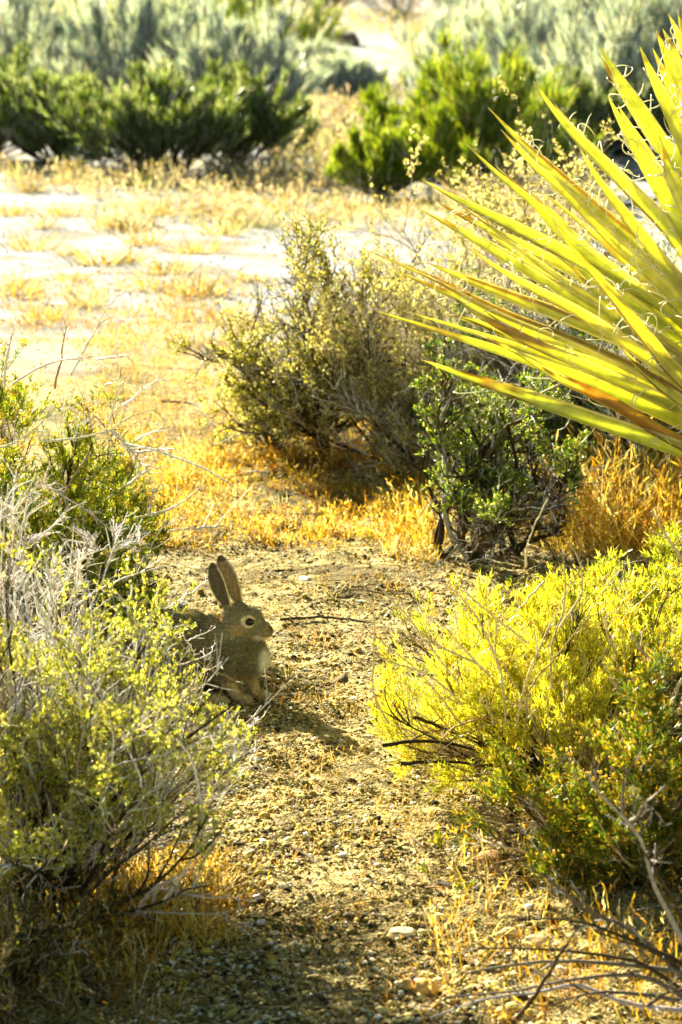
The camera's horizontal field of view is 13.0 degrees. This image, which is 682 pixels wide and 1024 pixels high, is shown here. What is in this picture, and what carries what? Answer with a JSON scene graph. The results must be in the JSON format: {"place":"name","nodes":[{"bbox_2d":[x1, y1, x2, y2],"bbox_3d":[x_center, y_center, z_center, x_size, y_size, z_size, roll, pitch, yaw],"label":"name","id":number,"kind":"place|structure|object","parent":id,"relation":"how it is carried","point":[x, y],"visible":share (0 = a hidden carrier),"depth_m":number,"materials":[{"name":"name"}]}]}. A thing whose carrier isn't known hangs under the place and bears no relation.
{"place":"outdoors","nodes":[
{"label":"outdoors","id":0,"kind":"place"},
{"bbox_2d":[117,395,476,561],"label":"golden grass","id":1,"kind":"structure","parent":0,"point":[404,500],"depth_m":9.00,"materials":[{"name":"yellow plant"}]},
{"bbox_2d":[0,0,681,1023],"bbox_3d":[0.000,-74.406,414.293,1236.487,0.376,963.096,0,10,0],"label":"ground","id":2,"kind":"structure","parent":0,"point":[236,258],"depth_m":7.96,"materials":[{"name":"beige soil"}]},
{"bbox_2d":[0,198,37,216],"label":"grass tuft","id":3,"kind":"object","parent":2,"relation":"on","point":[13,213],"visible":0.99,"depth_m":19.60,"materials":[{"name":"yellow plant"}]},
{"bbox_2d":[0,38,42,159],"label":"desert shrub","id":4,"kind":"object","parent":2,"relation":"on","point":[21,61],"visible":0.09,"depth_m":24.57,"materials":[{"name":"green plant"}]},
{"bbox_2d":[7,177,48,193],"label":"grass tuft","id":5,"kind":"object","parent":2,"relation":"on","point":[33,191],"visible":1,"depth_m":21.53,"materials":[{"name":"yellow plant"}]},
{"bbox_2d":[24,168,35,172],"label":"rock","id":6,"kind":"object","parent":2,"relation":"on","point":[31,169],"visible":0.56,"depth_m":23.13,"materials":[{"name":"stone"}]},
{"bbox_2d":[0,271,62,298],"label":"grass tuft","id":7,"kind":"object","parent":2,"relation":"on","point":[13,291],"visible":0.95,"depth_m":14.73,"materials":[{"name":"yellow plant"}]},
{"bbox_2d":[0,230,64,251],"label":"grass tuft","id":8,"kind":"object","parent":2,"relation":"on","point":[27,245],"visible":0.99,"depth_m":17.36,"materials":[{"name":"yellow plant"}]},
{"bbox_2d":[16,213,67,229],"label":"grass tuft","id":9,"kind":"object","parent":2,"relation":"on","point":[40,223],"visible":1,"depth_m":18.65,"materials":[{"name":"yellow plant"}]},
{"bbox_2d":[0,0,88,42],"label":"desert shrub","id":10,"kind":"object","parent":2,"relation":"on","point":[57,7],"visible":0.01,"depth_m":58.27,"materials":[{"name":"green plant"}]},
{"bbox_2d":[8,299,84,321],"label":"grass tuft","id":11,"kind":"object","parent":2,"relation":"on","point":[38,314],"visible":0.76,"depth_m":13.76,"materials":[{"name":"yellow plant"}]},
{"bbox_2d":[39,175,67,182],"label":"grass tuft","id":12,"kind":"object","parent":2,"relation":"on","point":[54,180],"visible":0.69,"depth_m":22.21,"materials":[{"name":"yellow plant"}]},
{"bbox_2d":[23,199,91,217],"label":"grass tuft","id":13,"kind":"object","parent":2,"relation":"on","point":[63,213],"visible":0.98,"depth_m":19.56,"materials":[{"name":"yellow plant"}]},
{"bbox_2d":[0,0,118,90],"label":"desert shrub","id":14,"kind":"object","parent":2,"relation":"on","point":[29,23],"visible":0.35,"depth_m":32.29,"materials":[{"name":"green plant"}]},
{"bbox_2d":[43,240,83,256],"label":"grass tuft","id":15,"kind":"object","parent":2,"relation":"on","point":[67,249],"visible":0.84,"depth_m":16.91,"materials":[{"name":"yellow plant"}]},
{"bbox_2d":[0,62,127,167],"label":"desert shrub","id":16,"kind":"object","parent":2,"relation":"on","point":[22,127],"visible":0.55,"depth_m":23.54,"materials":[{"name":"green plant"}]},
{"bbox_2d":[42,267,101,282],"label":"grass tuft","id":17,"kind":"object","parent":2,"relation":"on","point":[77,276],"visible":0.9,"depth_m":15.28,"materials":[{"name":"yellow plant"}]},
{"bbox_2d":[0,858,149,1023],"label":"thicket","id":18,"kind":"object","parent":2,"relation":"on","point":[15,950],"visible":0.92,"depth_m":4.67,"materials":[{"name":"green plant"}]},
{"bbox_2d":[59,281,121,307],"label":"grass tuft","id":19,"kind":"object","parent":2,"relation":"on","point":[79,300],"visible":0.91,"depth_m":14.33,"materials":[{"name":"yellow plant"}]},
{"bbox_2d":[0,456,189,704],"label":"dead shrub","id":20,"kind":"object","parent":2,"relation":"on","point":[78,569],"visible":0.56,"depth_m":5.48,"materials":[{"name":"grey plant"}]},
{"bbox_2d":[49,244,141,265],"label":"grass tuft","id":21,"kind":"object","parent":2,"relation":"on","point":[86,260],"visible":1,"depth_m":16.16,"materials":[{"name":"yellow plant"}]},
{"bbox_2d":[81,162,125,173],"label":"grass tuft","id":22,"kind":"object","parent":2,"relation":"on","point":[103,169],"visible":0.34,"depth_m":23.33,"materials":[{"name":"yellow plant"}]},
{"bbox_2d":[83,241,153,264],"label":"grass tuft","id":23,"kind":"object","parent":2,"relation":"on","point":[129,259],"visible":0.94,"depth_m":16.22,"materials":[{"name":"yellow plant"}]},
{"bbox_2d":[85,211,153,228],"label":"grass tuft","id":24,"kind":"object","parent":2,"relation":"on","point":[106,215],"visible":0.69,"depth_m":18.72,"materials":[{"name":"yellow plant"}]},
{"bbox_2d":[0,297,242,650],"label":"flowering shrub","id":25,"kind":"object","parent":2,"relation":"on","point":[94,514],"visible":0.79,"depth_m":7.19,"materials":[{"name":"green plant"}]},
{"bbox_2d":[21,56,260,174],"bbox_3d":[-1.464,-3.076,23.093,1.777,0.930,1.324,2,11,11],"label":"desert shrub","id":26,"kind":"object","parent":2,"relation":"on","point":[152,116],"visible":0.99,"depth_m":22.81,"materials":[{"name":"green plant"}]},
{"bbox_2d":[107,225,182,247],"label":"grass tuft","id":27,"kind":"object","parent":2,"relation":"on","point":[152,238],"visible":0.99,"depth_m":17.55,"materials":[{"name":"yellow plant"}]},
{"bbox_2d":[17,0,274,100],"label":"desert shrub","id":28,"kind":"object","parent":2,"relation":"on","point":[138,20],"visible":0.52,"depth_m":31.09,"materials":[{"name":"green plant"}]},
{"bbox_2d":[102,263,204,290],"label":"grass tuft","id":29,"kind":"object","parent":2,"relation":"on","point":[133,281],"visible":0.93,"depth_m":14.93,"materials":[{"name":"yellow plant"}]},
{"bbox_2d":[133,200,192,216],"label":"grass tuft","id":30,"kind":"object","parent":2,"relation":"on","point":[154,212],"visible":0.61,"depth_m":19.63,"materials":[{"name":"yellow plant"}]},
{"bbox_2d":[0,480,325,995],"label":"spiny shrub","id":31,"kind":"object","parent":2,"relation":"on","point":[54,763],"visible":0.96,"depth_m":4.95,"materials":[{"name":"green plant"}]},
{"bbox_2d":[127,245,217,274],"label":"grass tuft","id":32,"kind":"object","parent":2,"relation":"on","point":[157,267],"visible":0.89,"depth_m":15.61,"materials":[{"name":"yellow plant"}]},
{"bbox_2d":[145,268,231,299],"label":"grass tuft","id":33,"kind":"object","parent":2,"relation":"on","point":[188,289],"visible":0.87,"depth_m":14.68,"materials":[{"name":"yellow plant"}]},
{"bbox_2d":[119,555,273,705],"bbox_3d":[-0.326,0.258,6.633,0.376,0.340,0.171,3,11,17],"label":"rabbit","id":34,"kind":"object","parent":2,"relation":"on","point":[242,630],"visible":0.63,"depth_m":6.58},
{"bbox_2d":[159,400,233,435],"bbox_3d":[-0.474,-0.338,10.590,0.095,0.016,0.853,-4,11,-21],"label":"stick","id":35,"kind":"object","parent":2,"relation":"on","point":[190,403],"visible":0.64,"depth_m":10.88,"materials":[{"name":"beige wood"}]},
{"bbox_2d":[154,231,246,253],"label":"grass tuft","id":36,"kind":"object","parent":2,"relation":"on","point":[194,249],"visible":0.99,"depth_m":17.06,"materials":[{"name":"yellow plant"}]},
{"bbox_2d":[105,0,306,33],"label":"desert shrub","id":37,"kind":"object","parent":2,"relation":"on","point":[216,3],"visible":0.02,"depth_m":43.25,"materials":[{"name":"green plant"}]},
{"bbox_2d":[166,490,248,533],"bbox_3d":[-0.398,-0.022,8.796,0.175,0.033,0.828,1,10,5],"label":"stick","id":38,"kind":"object","parent":2,"relation":"on","point":[188,528],"visible":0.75,"depth_m":8.44,"materials":[{"name":"grey wood"}]},
{"bbox_2d":[175,214,259,236],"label":"grass tuft","id":39,"kind":"object","parent":2,"relation":"on","point":[223,230],"visible":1,"depth_m":18.22,"materials":[{"name":"yellow plant"}]},
{"bbox_2d":[161,300,274,324],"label":"grass tuft","id":40,"kind":"object","parent":2,"relation":"on","point":[208,316],"visible":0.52,"depth_m":13.73,"materials":[{"name":"yellow plant"}]},
{"bbox_2d":[207,189,252,200],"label":"grass tuft","id":41,"kind":"object","parent":2,"relation":"on","point":[246,193],"visible":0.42,"depth_m":20.95,"materials":[{"name":"yellow plant"}]},
{"bbox_2d":[136,0,329,105],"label":"desert shrub","id":42,"kind":"object","parent":2,"relation":"on","point":[249,47],"visible":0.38,"depth_m":29.77,"materials":[{"name":"green plant"}]},
{"bbox_2d":[223,266,279,281],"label":"grass tuft","id":43,"kind":"object","parent":2,"relation":"on","point":[250,277],"visible":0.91,"depth_m":15.25,"materials":[{"name":"yellow plant"}]},
{"bbox_2d":[238,470,268,476],"bbox_3d":[-0.277,-0.123,9.440,0.106,0.023,0.020,-4,11,-21],"label":"stick","id":44,"kind":"object","parent":2,"relation":"on","point":[260,472],"visible":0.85,"depth_m":9.44,"materials":[{"name":"brown wood"}]},
{"bbox_2d":[187,56,320,169],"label":"desert shrub","id":45,"kind":"object","parent":2,"relation":"on","point":[268,118],"visible":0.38,"depth_m":23.37,"materials":[{"name":"green plant"}]},
{"bbox_2d":[198,286,344,458],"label":"branching shrub","id":46,"kind":"object","parent":2,"relation":"on","point":[218,394],"visible":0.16,"depth_m":9.80,"materials":[{"name":"green plant"}]},
{"bbox_2d":[246,190,309,210],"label":"grass tuft","id":47,"kind":"object","parent":2,"relation":"on","point":[272,204],"visible":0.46,"depth_m":20.30,"materials":[{"name":"yellow plant"}]},
{"bbox_2d":[211,0,381,50],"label":"desert shrub","id":48,"kind":"object","parent":2,"relation":"on","point":[304,28],"visible":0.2,"depth_m":41.87,"materials":[{"name":"green plant"}]},
{"bbox_2d":[300,576,308,580],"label":"rock","id":49,"kind":"object","parent":2,"relation":"on","point":[302,578],"visible":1,"depth_m":7.86,"materials":[{"name":"stone"}]},
{"bbox_2d":[165,208,446,463],"bbox_3d":[-0.089,-0.557,9.612,0.879,0.867,0.884,4,11,20],"label":"branching shrub","id":50,"kind":"object","parent":2,"relation":"on","point":[261,367],"visible":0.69,"depth_m":9.52,"materials":[{"name":"green plant"}]},
{"bbox_2d":[291,846,324,867],"bbox_3d":[-0.071,0.625,5.365,0.043,0.016,0.155,-3,11,-16],"label":"stick","id":51,"kind":"object","parent":2,"relation":"on","point":[300,851],"visible":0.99,"depth_m":5.38,"materials":[{"name":"beige wood"}]},
{"bbox_2d":[285,205,348,221],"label":"grass tuft","id":52,"kind":"object","parent":2,"relation":"on","point":[317,215],"visible":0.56,"depth_m":19.51,"materials":[{"name":"yellow plant"}]},
{"bbox_2d":[0,0,633,239],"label":"straw grass","id":53,"kind":"structure","parent":2,"relation":"on","point":[326,129],"depth_m":21.54,"materials":[{"name":"yellow plant"}]},
{"bbox_2d":[280,26,358,94],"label":"desert shrub","id":54,"kind":"object","parent":2,"relation":"on","point":[317,46],"visible":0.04,"depth_m":38.10,"materials":[{"name":"green plant"}]},
{"bbox_2d":[280,615,367,622],"bbox_3d":[-0.046,0.264,7.427,0.219,0.021,0.078,-1,10,-6],"label":"stick","id":55,"kind":"object","parent":2,"relation":"on","point":[314,617],"visible":0.94,"depth_m":7.43,"materials":[{"name":"brown wood"}]},
{"bbox_2d":[301,0,354,15],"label":"desert shrub","id":56,"kind":"object","parent":2,"relation":"on","point":[325,2],"visible":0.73,"depth_m":93.12,"materials":[{"name":"green plant"}]},
{"bbox_2d":[0,768,681,1023],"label":"amber grass","id":57,"kind":"structure","parent":2,"relation":"on","point":[133,923],"depth_m":4.96,"materials":[{"name":"yellow plant"}]},
{"bbox_2d":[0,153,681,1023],"bbox_3d":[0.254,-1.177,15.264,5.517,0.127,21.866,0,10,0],"label":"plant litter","id":58,"kind":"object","parent":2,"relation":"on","point":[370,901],"visible":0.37,"depth_m":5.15,"materials":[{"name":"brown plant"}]},
{"bbox_2d":[335,674,348,681],"bbox_3d":[0.003,0.382,6.825,0.034,0.018,0.051,0,10,0],"label":"rock","id":59,"kind":"object","parent":2,"relation":"on","point":[344,678],"visible":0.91,"depth_m":6.81,"materials":[{"name":"stone"}]},
{"bbox_2d":[328,30,359,46],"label":"rock","id":60,"kind":"object","parent":2,"relation":"on","point":[351,35],"visible":0.37,"depth_m":57.52,"materials":[{"name":"stone"}]},
{"bbox_2d":[302,49,391,102],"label":"desert shrub","id":61,"kind":"object","parent":2,"relation":"on","point":[353,74],"visible":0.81,"depth_m":35.62,"materials":[{"name":"green plant"}]},
{"bbox_2d":[342,912,356,918],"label":"rock","id":62,"kind":"object","parent":2,"relation":"on","point":[347,915],"visible":1,"depth_m":5.07,"materials":[{"name":"stone"}]},
{"bbox_2d":[319,190,379,211],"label":"grass tuft","id":63,"kind":"object","parent":2,"relation":"on","point":[354,202],"visible":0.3,"depth_m":20.22,"materials":[{"name":"yellow plant"}]},
{"bbox_2d":[320,102,430,200],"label":"desert shrub","id":64,"kind":"object","parent":2,"relation":"on","point":[357,160],"visible":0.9,"depth_m":21.06,"materials":[{"name":"green plant"}]},
{"bbox_2d":[372,1003,384,1009],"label":"rock","id":65,"kind":"object","parent":2,"relation":"on","point":[377,1005],"visible":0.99,"depth_m":4.68,"materials":[{"name":"stone"}]},
{"bbox_2d":[347,78,432,175],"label":"desert shrub","id":66,"kind":"object","parent":2,"relation":"on","point":[377,98],"visible":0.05,"depth_m":23.34,"materials":[{"name":"green plant"}]},
{"bbox_2d":[389,927,415,937],"bbox_3d":[0.102,0.704,4.994,0.046,0.016,0.035,0,10,0],"label":"rock","id":67,"kind":"object","parent":2,"relation":"on","point":[403,932],"visible":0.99,"depth_m":4.98,"materials":[{"name":"stone"}]},
{"bbox_2d":[345,0,459,19],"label":"desert shrub","id":68,"kind":"object","parent":2,"relation":"on","point":[393,2],"visible":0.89,"depth_m":81.32,"materials":[{"name":"green plant"}]},
{"bbox_2d":[244,211,564,474],"bbox_3d":[0.248,-0.531,9.535,1.144,0.808,1.030,10,14,43],"label":"pale shrub","id":69,"kind":"object","parent":2,"relation":"on","point":[400,295],"visible":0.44,"depth_m":9.38,"materials":[{"name":"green plant"}]},
{"bbox_2d":[400,978,413,990],"bbox_3d":[0.105,0.754,4.772,0.023,0.018,0.025,0,10,0],"label":"rock","id":70,"kind":"object","parent":2,"relation":"on","point":[407,983],"visible":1,"depth_m":4.76,"materials":[{"name":"stone"}]},
{"bbox_2d":[389,12,434,63],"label":"desert shrub","id":71,"kind":"object","parent":2,"relation":"on","point":[416,29],"visible":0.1,"depth_m":46.87,"materials":[{"name":"beige plant"}]},
{"bbox_2d":[413,978,438,995],"bbox_3d":[0.134,0.761,4.757,0.046,0.036,0.038,10,14,43],"label":"rock","id":72,"kind":"object","parent":2,"relation":"on","point":[420,985],"visible":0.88,"depth_m":4.74,"materials":[{"name":"stone"}]},
{"bbox_2d":[303,234,555,490],"bbox_3d":[0.304,-0.486,9.401,0.846,0.798,0.931,0,10,0],"label":"pale shrub","id":73,"kind":"object","parent":2,"relation":"on","point":[391,442],"visible":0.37,"depth_m":9.34,"materials":[{"name":"green plant"}]},
{"bbox_2d":[436,879,455,888],"bbox_3d":[0.187,0.656,5.261,0.030,0.012,0.051,-8,13,-38],"label":"rock","id":74,"kind":"object","parent":2,"relation":"on","point":[441,882],"visible":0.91,"depth_m":5.25,"materials":[{"name":"stone"}]},
{"bbox_2d":[432,0,486,14],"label":"distant shrub","id":75,"kind":"object","parent":2,"relation":"on","point":[440,2],"visible":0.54,"depth_m":88.97,"materials":[{"name":"green plant"}]},
{"bbox_2d":[410,0,523,62],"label":"desert shrub","id":76,"kind":"object","parent":2,"relation":"on","point":[440,17],"visible":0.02,"depth_m":38.62,"materials":[{"name":"green plant"}]},
{"bbox_2d":[319,76,649,371],"bbox_3d":[0.464,-0.916,10.430,1.347,1.265,1.663,-3,11,-16],"label":"pale shrub","id":77,"kind":"object","parent":2,"relation":"on","point":[491,201],"visible":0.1,"depth_m":10.23,"materials":[{"name":"yellow plant"}]},
{"bbox_2d":[370,21,603,191],"bbox_3d":[0.913,-2.897,21.268,1.785,1.274,1.725,6,12,31],"label":"desert shrub","id":78,"kind":"object","parent":2,"relation":"on","point":[459,104],"visible":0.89,"depth_m":21.14,"materials":[{"name":"green plant"}]},
{"bbox_2d":[476,849,503,862],"bbox_3d":[0.272,0.629,5.428,0.052,0.024,0.064,0,10,0],"label":"rock","id":79,"kind":"object","parent":2,"relation":"on","point":[491,852],"visible":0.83,"depth_m":5.41,"materials":[{"name":"stone"}]},
{"bbox_2d":[389,0,597,89],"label":"desert shrub","id":80,"kind":"object","parent":2,"relation":"on","point":[512,19],"visible":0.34,"depth_m":30.40,"materials":[{"name":"green plant"}]},
{"bbox_2d":[501,927,518,936],"bbox_3d":[0.283,0.705,4.999,0.031,0.019,0.026,0,10,0],"label":"rock","id":81,"kind":"object","parent":2,"relation":"on","point":[514,931],"visible":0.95,"depth_m":4.99,"materials":[{"name":"stone"}]},
{"bbox_2d":[391,311,637,572],"bbox_3d":[0.467,-0.188,8.039,0.636,0.670,0.900,3,11,15],"label":"crooked shrub","id":82,"kind":"object","parent":2,"relation":"on","point":[503,495],"visible":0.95,"depth_m":8.01,"materials":[{"name":"green plant"}]},
{"bbox_2d":[351,498,681,834],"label":"rabbitbrush","id":83,"kind":"object","parent":2,"relation":"on","point":[499,702],"visible":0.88,"depth_m":5.79,"materials":[{"name":"yellow plant"}]},
{"bbox_2d":[390,282,647,482],"bbox_3d":[0.631,-0.394,9.221,1.036,0.687,0.949,0,10,0],"label":"twiggy shrub","id":84,"kind":"object","parent":2,"relation":"on","point":[555,389],"visible":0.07,"depth_m":9.11,"materials":[{"name":"green plant"}]},
{"bbox_2d":[357,193,681,501],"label":"dark shrub","id":85,"kind":"object","parent":2,"relation":"on","point":[506,363],"visible":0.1,"depth_m":8.99,"materials":[{"name":"green plant"}]},
{"bbox_2d":[365,14,681,458],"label":"yucca","id":86,"kind":"object","parent":2,"relation":"on","point":[631,386],"visible":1,"depth_m":5.74,"materials":[{"name":"yellow plant"}]},
{"bbox_2d":[523,935,551,947],"bbox_3d":[0.327,0.717,4.944,0.039,0.032,0.042,-5,11,-24],"label":"rock","id":87,"kind":"object","parent":2,"relation":"on","point":[531,938],"visible":0.63,"depth_m":4.94,"materials":[{"name":"stone"}]},
{"bbox_2d":[413,626,681,894],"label":"green shrub","id":88,"kind":"object","parent":2,"relation":"on","point":[651,774],"visible":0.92,"depth_m":5.19,"materials":[{"name":"green plant"}]},
{"bbox_2d":[425,743,681,1023],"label":"dead shrub","id":89,"kind":"object","parent":2,"relation":"on","point":[671,962],"visible":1,"depth_m":4.55,"materials":[{"name":"brown wood"}]},
{"bbox_2d":[463,0,650,46],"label":"desert shrub","id":90,"kind":"object","parent":2,"relation":"on","point":[586,5],"visible":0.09,"depth_m":51.06,"materials":[{"name":"green plant"}]},
{"bbox_2d":[515,62,633,165],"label":"desert shrub","id":91,"kind":"object","parent":2,"relation":"on","point":[584,105],"visible":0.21,"depth_m":24.08,"materials":[{"name":"green plant"}]},
{"bbox_2d":[483,0,681,150],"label":"desert shrub","id":92,"kind":"object","parent":2,"relation":"on","point":[625,27],"visible":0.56,"depth_m":25.40,"materials":[{"name":"green plant"}]},
{"bbox_2d":[506,408,681,559],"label":"tall golden grass","id":93,"kind":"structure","parent":2,"relation":"on","point":[609,512],"depth_m":8.24,"materials":[{"name":"yellow plant"}]},
{"bbox_2d":[517,508,681,762],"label":"rabbitbrush","id":94,"kind":"object","parent":2,"relation":"on","point":[671,538],"visible":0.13,"depth_m":6.22,"materials":[{"name":"yellow plant"}]},
{"bbox_2d":[568,71,671,155],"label":"desert shrub","id":95,"kind":"object","parent":2,"relation":"on","point":[617,143],"visible":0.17,"depth_m":25.21,"materials":[{"name":"green plant"}]}
]}

